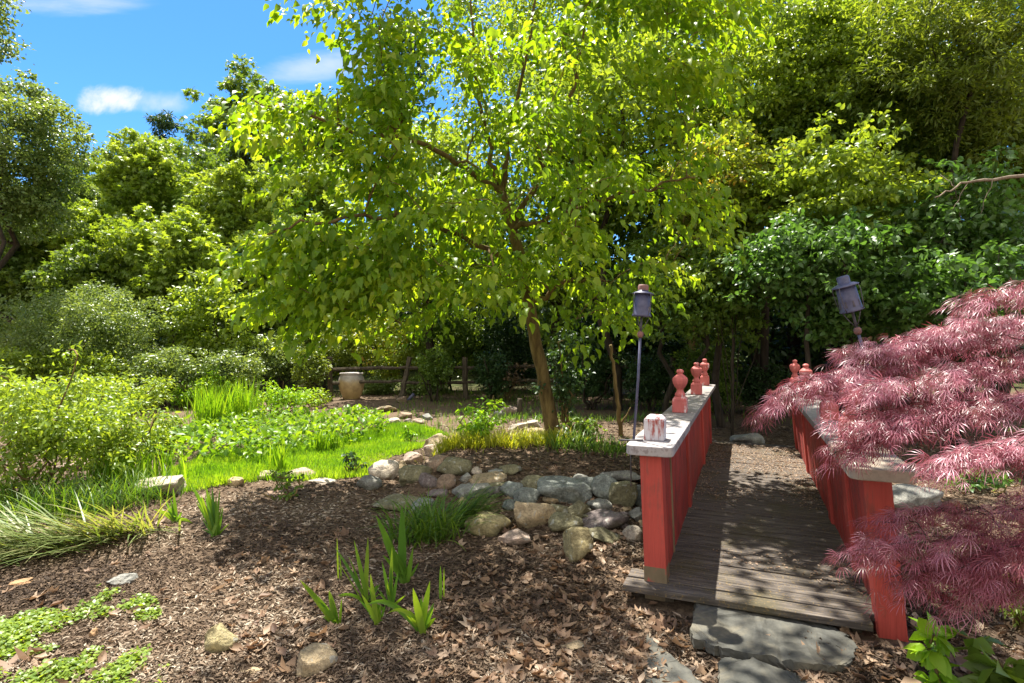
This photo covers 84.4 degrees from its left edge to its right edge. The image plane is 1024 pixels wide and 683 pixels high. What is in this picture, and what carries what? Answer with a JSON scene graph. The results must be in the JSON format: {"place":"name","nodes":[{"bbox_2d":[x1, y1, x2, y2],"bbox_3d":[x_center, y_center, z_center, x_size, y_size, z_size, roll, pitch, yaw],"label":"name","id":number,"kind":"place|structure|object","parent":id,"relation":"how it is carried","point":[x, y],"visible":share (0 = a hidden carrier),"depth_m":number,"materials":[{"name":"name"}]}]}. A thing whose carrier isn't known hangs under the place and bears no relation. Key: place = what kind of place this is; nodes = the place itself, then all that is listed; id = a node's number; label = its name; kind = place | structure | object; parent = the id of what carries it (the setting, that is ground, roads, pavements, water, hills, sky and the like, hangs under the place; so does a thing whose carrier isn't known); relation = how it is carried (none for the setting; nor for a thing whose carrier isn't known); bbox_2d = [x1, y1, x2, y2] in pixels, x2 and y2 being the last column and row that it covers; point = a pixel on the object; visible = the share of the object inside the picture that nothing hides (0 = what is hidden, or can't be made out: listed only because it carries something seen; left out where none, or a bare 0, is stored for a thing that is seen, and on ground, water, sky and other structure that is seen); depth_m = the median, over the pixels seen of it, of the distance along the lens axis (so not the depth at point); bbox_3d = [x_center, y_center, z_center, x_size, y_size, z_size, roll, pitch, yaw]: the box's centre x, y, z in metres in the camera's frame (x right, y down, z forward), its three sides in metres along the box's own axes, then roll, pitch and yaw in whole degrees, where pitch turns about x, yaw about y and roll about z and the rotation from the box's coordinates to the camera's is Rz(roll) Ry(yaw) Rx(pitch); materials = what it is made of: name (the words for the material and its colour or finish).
{"place":"outdoors","nodes":[
{"label":"outdoors","id":0,"kind":"place"},
{"bbox_2d":[164,421,449,496],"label":"pond grass","id":1,"kind":"structure","parent":0,"point":[214,470],"depth_m":7.37,"materials":[{"name":"green plant"}]},
{"bbox_2d":[0,0,1017,263],"label":"sky","id":2,"kind":"structure","parent":0,"point":[118,62],"materials":[{"name":"blue"}]},
{"bbox_2d":[0,308,1023,682],"bbox_3d":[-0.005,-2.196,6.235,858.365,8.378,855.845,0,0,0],"label":"ground","id":3,"kind":"structure","parent":0,"point":[424,406],"depth_m":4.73,"materials":[{"name":"brown wood"}]},
{"bbox_2d":[0,0,35,258],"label":"leaning tree","id":4,"kind":"object","parent":3,"relation":"on","point":[5,42],"visible":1,"depth_m":13.89,"materials":[{"name":"green plant"}]},
{"bbox_2d":[0,225,55,335],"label":"tree","id":5,"kind":"object","parent":3,"relation":"on","point":[11,273],"visible":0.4,"depth_m":18.57,"materials":[{"name":"green plant"}]},
{"bbox_2d":[0,344,79,386],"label":"garden shrub","id":6,"kind":"object","parent":3,"relation":"on","point":[9,357],"visible":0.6,"depth_m":13.32,"materials":[{"name":"green plant"}]},
{"bbox_2d":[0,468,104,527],"bbox_3d":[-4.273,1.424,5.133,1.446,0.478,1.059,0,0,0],"label":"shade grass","id":7,"kind":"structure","parent":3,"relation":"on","point":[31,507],"depth_m":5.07,"materials":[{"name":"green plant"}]},
{"bbox_2d":[0,63,106,387],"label":"leaning tree","id":8,"kind":"object","parent":3,"relation":"on","point":[38,169],"visible":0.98,"depth_m":15.32,"materials":[{"name":"green plant"}]},
{"bbox_2d":[0,488,123,565],"bbox_3d":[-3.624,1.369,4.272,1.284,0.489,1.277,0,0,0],"label":"flopped grass","id":9,"kind":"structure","parent":3,"relation":"on","point":[34,538],"depth_m":4.25,"materials":[{"name":"green plant"}]},
{"bbox_2d":[0,338,144,503],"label":"pond shrub","id":10,"kind":"object","parent":3,"relation":"on","point":[39,432],"visible":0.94,"depth_m":5.67,"materials":[{"name":"green plant"}]},
{"bbox_2d":[2,187,145,376],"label":"tree","id":11,"kind":"object","parent":3,"relation":"on","point":[86,212],"visible":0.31,"depth_m":19.25,"materials":[{"name":"green plant"}]},
{"bbox_2d":[5,372,148,421],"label":"pond shrub","id":12,"kind":"object","parent":3,"relation":"on","point":[82,388],"visible":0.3,"depth_m":10.83,"materials":[{"name":"green plant"}]},
{"bbox_2d":[0,584,169,682],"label":"ground cover","id":13,"kind":"object","parent":3,"relation":"on","point":[9,628],"visible":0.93,"depth_m":2.92,"materials":[{"name":"green plant"}]},
{"bbox_2d":[1,496,182,553],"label":"flopped grass","id":14,"kind":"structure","parent":3,"relation":"on","point":[115,524],"depth_m":4.49,"materials":[{"name":"green plant"}]},
{"bbox_2d":[42,343,142,384],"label":"garden shrub","id":15,"kind":"object","parent":3,"relation":"on","point":[108,365],"visible":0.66,"depth_m":13.68,"materials":[{"name":"green plant"}]},
{"bbox_2d":[20,239,168,371],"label":"tree","id":16,"kind":"object","parent":3,"relation":"on","point":[54,275],"visible":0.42,"depth_m":17.08,"materials":[{"name":"green plant"}]},
{"bbox_2d":[0,277,190,383],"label":"garden shrub","id":17,"kind":"object","parent":3,"relation":"on","point":[131,331],"visible":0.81,"depth_m":14.29,"materials":[{"name":"green plant"}]},
{"bbox_2d":[6,458,195,522],"bbox_3d":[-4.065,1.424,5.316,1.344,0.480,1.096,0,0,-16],"label":"shade grass","id":18,"kind":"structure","parent":3,"relation":"on","point":[82,496],"depth_m":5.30,"materials":[{"name":"green plant"}]},
{"bbox_2d":[72,443,168,487],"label":"reed clump","id":19,"kind":"object","parent":3,"relation":"on","point":[106,470],"visible":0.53,"depth_m":6.30,"materials":[{"name":"green plant"}]},
{"bbox_2d":[63,382,190,479],"bbox_3d":[-4.618,1.070,6.563,1.452,1.200,1.190,0,0,0],"label":"pond shrub","id":20,"kind":"object","parent":3,"relation":"on","point":[125,437],"visible":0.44,"depth_m":6.46,"materials":[{"name":"green plant"}]},
{"bbox_2d":[76,372,177,413],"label":"pond shrub","id":21,"kind":"object","parent":3,"relation":"on","point":[154,386],"visible":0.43,"depth_m":12.41,"materials":[{"name":"green plant"}]},
{"bbox_2d":[85,127,193,350],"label":"tree","id":22,"kind":"object","parent":3,"relation":"on","point":[137,171],"visible":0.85,"depth_m":21.36,"materials":[{"name":"green plant"}]},
{"bbox_2d":[117,344,197,406],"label":"garden shrub","id":23,"kind":"object","parent":3,"relation":"on","point":[161,360],"visible":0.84,"depth_m":13.78,"materials":[{"name":"green plant"}]},
{"bbox_2d":[117,448,198,482],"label":"reed clump","id":24,"kind":"object","parent":3,"relation":"on","point":[157,466],"visible":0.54,"depth_m":6.40,"materials":[{"name":"green plant"}]},
{"bbox_2d":[65,199,253,382],"bbox_3d":[-11.259,-1.448,18.472,5.859,6.235,4.657,0,0,0],"label":"tree","id":25,"kind":"object","parent":3,"relation":"on","point":[153,249],"visible":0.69,"depth_m":17.50,"materials":[{"name":"green plant"}]},
{"bbox_2d":[152,364,255,407],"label":"pond shrub","id":26,"kind":"object","parent":3,"relation":"on","point":[181,395],"visible":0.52,"depth_m":13.86,"materials":[{"name":"green plant"}]},
{"bbox_2d":[152,135,266,222],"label":"tree","id":27,"kind":"object","parent":3,"relation":"on","point":[201,160],"visible":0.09,"depth_m":26.02,"materials":[{"name":"green plant"}]},
{"bbox_2d":[190,483,229,538],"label":"iris plant","id":28,"kind":"object","parent":3,"relation":"on","point":[211,516],"visible":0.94,"depth_m":4.62,"materials":[{"name":"green plant"}]},
{"bbox_2d":[157,266,264,385],"bbox_3d":[-8.390,-0.213,15.939,3.033,3.760,2.554,0,0,0],"label":"garden shrub","id":29,"kind":"object","parent":3,"relation":"on","point":[189,308],"visible":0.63,"depth_m":15.57,"materials":[{"name":"green plant"}]},
{"bbox_2d":[180,379,254,431],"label":"reed clump","id":30,"kind":"object","parent":3,"relation":"on","point":[214,407],"visible":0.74,"depth_m":10.27,"materials":[{"name":"green plant"}]},
{"bbox_2d":[204,623,238,654],"bbox_3d":[-1.513,1.565,2.944,0.164,0.184,0.147,0,0,0],"label":"stone","id":31,"kind":"object","parent":3,"relation":"on","point":[221,637],"visible":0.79,"depth_m":2.90,"materials":[{"name":"beige stone"}]},
{"bbox_2d":[181,345,272,395],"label":"garden shrub","id":32,"kind":"object","parent":3,"relation":"on","point":[233,362],"visible":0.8,"depth_m":14.25,"materials":[{"name":"green plant"}]},
{"bbox_2d":[170,53,292,188],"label":"tall tree","id":33,"kind":"object","parent":3,"relation":"on","point":[242,72],"visible":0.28,"depth_m":38.84,"materials":[{"name":"green plant"}]},
{"bbox_2d":[171,157,306,381],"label":"tree","id":34,"kind":"object","parent":3,"relation":"on","point":[227,187],"visible":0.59,"depth_m":20.23,"materials":[{"name":"green plant"}]},
{"bbox_2d":[216,373,271,427],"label":"reed clump","id":35,"kind":"object","parent":3,"relation":"on","point":[238,403],"visible":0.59,"depth_m":10.88,"materials":[{"name":"green plant"}]},
{"bbox_2d":[132,404,389,461],"bbox_3d":[-3.949,1.433,9.424,3.668,0.498,4.535,0,0,0],"label":"pond foliage","id":36,"kind":"object","parent":3,"relation":"on","point":[285,432],"visible":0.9,"depth_m":8.81,"materials":[{"name":"green plant"}]},
{"bbox_2d":[230,326,308,394],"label":"garden shrub","id":37,"kind":"object","parent":3,"relation":"on","point":[277,364],"visible":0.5,"depth_m":16.64,"materials":[{"name":"green plant"}]},
{"bbox_2d":[212,208,329,386],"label":"tree","id":38,"kind":"object","parent":3,"relation":"on","point":[236,238],"visible":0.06,"depth_m":19.07,"materials":[{"name":"green plant"}]},
{"bbox_2d":[244,380,324,413],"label":"pond shrub","id":39,"kind":"object","parent":3,"relation":"on","point":[279,397],"visible":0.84,"depth_m":12.38,"materials":[{"name":"green plant"}]},
{"bbox_2d":[261,149,353,226],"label":"tree","id":40,"kind":"object","parent":3,"relation":"on","point":[320,205],"visible":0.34,"depth_m":22.29,"materials":[{"name":"green plant"}]},
{"bbox_2d":[289,342,332,401],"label":"garden shrub","id":41,"kind":"object","parent":3,"relation":"on","point":[309,376],"visible":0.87,"depth_m":14.86,"materials":[{"name":"green plant"}]},
{"bbox_2d":[295,643,337,678],"bbox_3d":[-0.991,1.579,2.797,0.187,0.126,0.188,0,0,34],"label":"stone","id":42,"kind":"object","parent":3,"relation":"on","point":[314,658],"visible":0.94,"depth_m":2.76,"materials":[{"name":"beige stone"}]},
{"bbox_2d":[273,318,374,390],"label":"garden shrub","id":43,"kind":"object","parent":3,"relation":"on","point":[340,356],"visible":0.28,"depth_m":17.57,"materials":[{"name":"green plant"}]},
{"bbox_2d":[335,540,379,603],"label":"iris plant","id":44,"kind":"object","parent":3,"relation":"on","point":[364,576],"visible":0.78,"depth_m":3.50,"materials":[{"name":"green plant"}]},
{"bbox_2d":[340,306,425,384],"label":"garden shrub","id":45,"kind":"object","parent":3,"relation":"on","point":[396,361],"visible":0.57,"depth_m":17.57,"materials":[{"name":"green plant"}]},
{"bbox_2d":[376,507,418,583],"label":"iris plant","id":46,"kind":"object","parent":3,"relation":"on","point":[405,574],"visible":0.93,"depth_m":3.80,"materials":[{"name":"green plant"}]},
{"bbox_2d":[368,582,435,635],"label":"iris plant","id":47,"kind":"object","parent":3,"relation":"on","point":[420,621],"visible":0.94,"depth_m":3.09,"materials":[{"name":"green plant"}]},
{"bbox_2d":[311,103,529,392],"bbox_3d":[-2.585,-2.799,17.093,6.506,9.001,5.427,0,0,0],"label":"forest tree","id":48,"kind":"object","parent":3,"relation":"on","point":[444,140],"visible":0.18,"depth_m":16.24,"materials":[{"name":"green plant"}]},
{"bbox_2d":[363,485,495,549],"bbox_3d":[-0.669,1.407,4.602,1.131,0.434,0.990,0,0,18],"label":"grass clump","id":49,"kind":"object","parent":3,"relation":"on","point":[422,522],"visible":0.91,"depth_m":4.52,"materials":[{"name":"green plant"}]},
{"bbox_2d":[411,345,455,400],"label":"garden shrub","id":50,"kind":"object","parent":3,"relation":"on","point":[433,375],"visible":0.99,"depth_m":15.17,"materials":[{"name":"green plant"}]},
{"bbox_2d":[392,304,499,388],"bbox_3d":[-2.174,0.080,18.422,3.615,3.312,3.141,0,0,0],"label":"garden shrub","id":51,"kind":"object","parent":3,"relation":"on","point":[461,334],"visible":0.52,"depth_m":17.87,"materials":[{"name":"green plant"}]},
{"bbox_2d":[446,480,511,527],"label":"grass clump","id":52,"kind":"object","parent":3,"relation":"on","point":[477,505],"visible":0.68,"depth_m":4.93,"materials":[{"name":"green plant"}]},
{"bbox_2d":[455,395,509,439],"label":"weed bush","id":53,"kind":"object","parent":3,"relation":"on","point":[479,425],"visible":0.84,"depth_m":7.64,"materials":[{"name":"green plant"}]},
{"bbox_2d":[465,510,510,536],"bbox_3d":[-0.202,1.541,4.747,0.394,0.201,0.305,0,0,0],"label":"stone","id":54,"kind":"object","parent":3,"relation":"on","point":[490,528],"visible":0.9,"depth_m":4.64,"materials":[{"name":"beige stone"}]},
{"bbox_2d":[470,347,513,399],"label":"garden shrub","id":55,"kind":"object","parent":3,"relation":"on","point":[495,372],"visible":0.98,"depth_m":15.05,"materials":[{"name":"green plant"}]},
{"bbox_2d":[207,0,788,433],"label":"leafy tree","id":56,"kind":"object","parent":3,"relation":"on","point":[353,282],"visible":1,"depth_m":6.30,"materials":[{"name":"green plant"}]},
{"bbox_2d":[448,300,549,390],"bbox_3d":[-0.287,0.130,18.584,2.764,3.134,3.098,0,0,-44],"label":"garden shrub","id":57,"kind":"object","parent":3,"relation":"on","point":[513,342],"visible":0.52,"depth_m":18.04,"materials":[{"name":"green plant"}]},
{"bbox_2d":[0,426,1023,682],"bbox_3d":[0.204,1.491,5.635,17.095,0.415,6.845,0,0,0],"label":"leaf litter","id":58,"kind":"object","parent":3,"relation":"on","point":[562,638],"visible":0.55,"depth_m":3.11,"materials":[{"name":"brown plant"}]},
{"bbox_2d":[0,386,1023,436],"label":"back grass","id":59,"kind":"structure","parent":3,"relation":"on","point":[525,415],"depth_m":12.72,"materials":[{"name":"green plant"}]},
{"bbox_2d":[514,501,555,528],"bbox_3d":[0.202,1.494,4.816,0.378,0.285,0.269,0,0,0],"label":"stone","id":60,"kind":"object","parent":3,"relation":"on","point":[528,515],"visible":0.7,"depth_m":4.72,"materials":[{"name":"beige stone"}]},
{"bbox_2d":[442,41,674,401],"bbox_3d":[1.486,-2.788,15.165,7.022,9.004,5.061,0,0,0],"label":"forest tree","id":61,"kind":"object","parent":3,"relation":"on","point":[533,215],"visible":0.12,"depth_m":14.33,"materials":[{"name":"green plant"}]},
{"bbox_2d":[530,307,595,429],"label":"vine bush","id":62,"kind":"object","parent":3,"relation":"on","point":[568,383],"visible":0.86,"depth_m":8.29,"materials":[{"name":"green plant"}]},
{"bbox_2d":[418,0,709,125],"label":"forest tree","id":63,"kind":"object","parent":3,"relation":"on","point":[521,20],"visible":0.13,"depth_m":23.50,"materials":[{"name":"green plant"}]},
{"bbox_2d":[537,475,592,504],"bbox_3d":[0.491,1.371,5.194,0.537,0.240,0.421,0,0,0],"label":"stone","id":64,"kind":"object","parent":3,"relation":"on","point":[569,490],"visible":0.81,"depth_m":5.03,"materials":[{"name":"grey stone"}]},
{"bbox_2d":[562,526,593,562],"bbox_3d":[0.494,1.529,4.192,0.231,0.302,0.268,0,0,0],"label":"stone","id":65,"kind":"object","parent":3,"relation":"on","point":[578,544],"visible":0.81,"depth_m":4.14,"materials":[{"name":"beige stone"}]},
{"bbox_2d":[566,343,623,409],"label":"garden shrub","id":66,"kind":"object","parent":3,"relation":"on","point":[595,387],"visible":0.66,"depth_m":13.29,"materials":[{"name":"green plant"}]},
{"bbox_2d":[582,509,628,528],"bbox_3d":[0.763,1.517,4.759,0.432,0.195,0.394,0,0,0],"label":"stone","id":67,"kind":"object","parent":3,"relation":"on","point":[607,519],"visible":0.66,"depth_m":4.65,"materials":[{"name":"grey stone"}]},
{"bbox_2d":[299,356,928,399],"bbox_3d":[2.754,1.076,15.675,17.543,1.326,0.410,0,0,1],"label":"rail fence","id":68,"kind":"object","parent":3,"relation":"on","point":[464,382],"visible":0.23,"depth_m":15.61,"materials":[{"name":"brown wood"}]},
{"bbox_2d":[516,1,725,410],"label":"forest tree","id":69,"kind":"object","parent":3,"relation":"on","point":[605,79],"visible":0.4,"depth_m":12.27,"materials":[{"name":"green plant"}]},
{"bbox_2d":[619,284,653,485],"bbox_3d":[0.816,0.287,3.713,0.233,1.322,0.144,0,0,0],"label":"garden torch","id":70,"kind":"object","parent":3,"relation":"in","point":[642,300],"visible":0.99,"depth_m":3.69,"materials":[{"name":"grey metal"}]},
{"bbox_2d":[621,347,674,411],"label":"garden shrub","id":71,"kind":"object","parent":3,"relation":"on","point":[660,378],"visible":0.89,"depth_m":12.86,"materials":[{"name":"green plant"}]},
{"bbox_2d":[597,308,699,394],"bbox_3d":[4.088,0.118,17.075,3.145,3.104,2.622,0,0,0],"label":"garden shrub","id":72,"kind":"object","parent":3,"relation":"on","point":[630,352],"visible":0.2,"depth_m":16.57,"materials":[{"name":"green plant"}]},
{"bbox_2d":[601,224,716,411],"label":"woodland tree","id":73,"kind":"object","parent":3,"relation":"on","point":[643,252],"visible":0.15,"depth_m":11.38,"materials":[{"name":"green plant"}]},
{"bbox_2d":[644,634,701,682],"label":"flagstone","id":74,"kind":"object","parent":3,"relation":"on","point":[674,666],"visible":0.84,"depth_m":2.78,"materials":[{"name":"stone"}]},
{"bbox_2d":[634,231,773,376],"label":"woodland tree","id":75,"kind":"object","parent":3,"relation":"on","point":[703,304],"visible":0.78,"depth_m":9.64,"materials":[{"name":"green plant"}]},
{"bbox_2d":[670,335,742,412],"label":"garden shrub","id":76,"kind":"object","parent":3,"relation":"on","point":[693,357],"visible":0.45,"depth_m":12.35,"materials":[{"name":"green plant"}]},
{"bbox_2d":[604,35,819,365],"bbox_3d":[4.757,-2.793,14.505,6.180,8.958,4.701,0,0,0],"label":"forest tree","id":77,"kind":"object","parent":3,"relation":"on","point":[643,220],"visible":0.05,"depth_m":13.77,"materials":[{"name":"green plant"}]},
{"bbox_2d":[643,112,812,427],"bbox_3d":[4.033,-1.372,10.598,3.055,6.131,2.704,0,0,0],"label":"woodland tree","id":78,"kind":"object","parent":3,"relation":"on","point":[737,170],"visible":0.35,"depth_m":10.06,"materials":[{"name":"green plant"}]},
{"bbox_2d":[696,248,763,435],"bbox_3d":[3.720,-0.036,9.600,1.137,3.389,0.277,0,0,-12],"label":"bare shrub","id":79,"kind":"object","parent":3,"relation":"on","point":[733,406],"visible":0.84,"depth_m":9.60,"materials":[{"name":"brown plant"}]},
{"bbox_2d":[717,657,807,682],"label":"flagstone","id":80,"kind":"object","parent":3,"relation":"on","point":[750,670],"visible":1,"depth_m":2.67,"materials":[{"name":"stone"}]},
{"bbox_2d":[735,359,799,412],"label":"garden shrub","id":81,"kind":"object","parent":3,"relation":"on","point":[751,384],"visible":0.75,"depth_m":12.33,"materials":[{"name":"green plant"}]},
{"bbox_2d":[623,359,916,641],"bbox_3d":[2.420,0.987,5.734,1.503,1.463,5.750,0,0,22],"label":"footbridge","id":82,"kind":"object","parent":3,"relation":"on","point":[682,560],"visible":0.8,"depth_m":3.92,"materials":[{"name":"brown wood"}]},
{"bbox_2d":[683,442,863,593],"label":"leaf litter","id":83,"kind":"object","parent":82,"relation":"on","point":[769,457],"visible":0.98,"depth_m":6.44,"materials":[{"name":"brown plant"}]},
{"bbox_2d":[690,603,857,673],"bbox_3d":[1.375,1.574,2.998,0.818,0.077,0.530,0,0,22],"label":"flagstone","id":84,"kind":"object","parent":3,"relation":"on","point":[722,632],"visible":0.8,"depth_m":2.95,"materials":[{"name":"stone"}]},
{"bbox_2d":[656,0,895,416],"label":"woodland tree","id":85,"kind":"object","parent":3,"relation":"on","point":[771,58],"visible":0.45,"depth_m":11.11,"materials":[{"name":"green plant"}]},
{"bbox_2d":[680,292,876,384],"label":"forest tree","id":86,"kind":"object","parent":3,"relation":"on","point":[779,347],"visible":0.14,"depth_m":15.60,"materials":[{"name":"green plant"}]},
{"bbox_2d":[718,200,917,369],"bbox_3d":[4.630,-0.268,8.611,2.506,3.902,2.605,0,0,42],"label":"woodland tree","id":87,"kind":"object","parent":3,"relation":"on","point":[788,250],"visible":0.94,"depth_m":8.24,"materials":[{"name":"green plant"}]},
{"bbox_2d":[724,101,958,372],"bbox_3d":[5.507,-1.078,9.544,3.222,5.476,3.104,0,0,41],"label":"woodland tree","id":88,"kind":"object","parent":3,"relation":"on","point":[875,180],"visible":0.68,"depth_m":8.90,"materials":[{"name":"green plant"}]},
{"bbox_2d":[761,257,936,372],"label":"woodland tree","id":89,"kind":"object","parent":3,"relation":"on","point":[821,325],"visible":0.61,"depth_m":8.50,"materials":[{"name":"green plant"}]},
{"bbox_2d":[745,0,972,417],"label":"woodland tree","id":90,"kind":"object","parent":3,"relation":"on","point":[847,50],"visible":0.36,"depth_m":10.54,"materials":[{"name":"green plant"}]},
{"bbox_2d":[744,51,978,415],"bbox_3d":[7.039,-1.941,11.380,4.643,7.216,3.560,0,0,0],"label":"woodland tree","id":91,"kind":"object","parent":3,"relation":"on","point":[907,144],"visible":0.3,"depth_m":10.65,"materials":[{"name":"green plant"}]},
{"bbox_2d":[831,275,891,453],"bbox_3d":[2.019,0.135,3.235,0.362,1.032,0.144,0,0,0],"label":"garden torch","id":92,"kind":"object","parent":3,"relation":"in","point":[848,297],"visible":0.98,"depth_m":3.20,"materials":[{"name":"grey metal"}]},
{"bbox_2d":[742,278,1023,637],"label":"weeping maple","id":93,"kind":"object","parent":3,"relation":"on","point":[982,566],"visible":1,"depth_m":2.55,"materials":[{"name":"pink plant"}]},
{"bbox_2d":[772,249,1023,402],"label":"forest tree","id":94,"kind":"object","parent":3,"relation":"on","point":[812,351],"visible":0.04,"depth_m":13.73,"materials":[{"name":"green plant"}]},
{"bbox_2d":[892,484,943,511],"bbox_3d":[3.857,1.524,5.511,0.630,0.257,0.595,0,0,0],"label":"stone","id":95,"kind":"object","parent":3,"relation":"on","point":[908,494],"visible":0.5,"depth_m":5.29,"materials":[{"name":"grey stone"}]},
{"bbox_2d":[834,0,1023,436],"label":"woodland tree","id":96,"kind":"object","parent":3,"relation":"on","point":[981,52],"visible":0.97,"depth_m":9.14,"materials":[{"name":"green plant"}]},
{"bbox_2d":[902,612,960,682],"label":"leafy plant","id":97,"kind":"object","parent":3,"relation":"on","point":[933,659],"visible":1,"depth_m":2.51,"materials":[{"name":"green plant"}]},
{"bbox_2d":[857,142,1023,446],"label":"woodland tree","id":98,"kind":"object","parent":3,"relation":"on","point":[998,220],"visible":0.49,"depth_m":8.13,"materials":[{"name":"green plant"}]},
{"bbox_2d":[863,238,1023,454],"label":"woodland tree","id":99,"kind":"object","parent":3,"relation":"on","point":[951,270],"visible":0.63,"depth_m":7.41,"materials":[{"name":"green plant"}]},
{"bbox_2d":[912,62,1023,431],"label":"woodland tree","id":100,"kind":"object","parent":3,"relation":"on","point":[967,152],"visible":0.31,"depth_m":9.65,"materials":[{"name":"green plant"}]},
{"bbox_2d":[944,465,1021,493],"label":"leafy plant","id":101,"kind":"object","parent":3,"relation":"on","point":[996,485],"visible":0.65,"depth_m":5.96,"materials":[{"name":"green plant"}]},
{"bbox_2d":[947,627,1023,682],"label":"leafy plant","id":102,"kind":"object","parent":3,"relation":"on","point":[985,668],"visible":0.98,"depth_m":2.43,"materials":[{"name":"green plant"}]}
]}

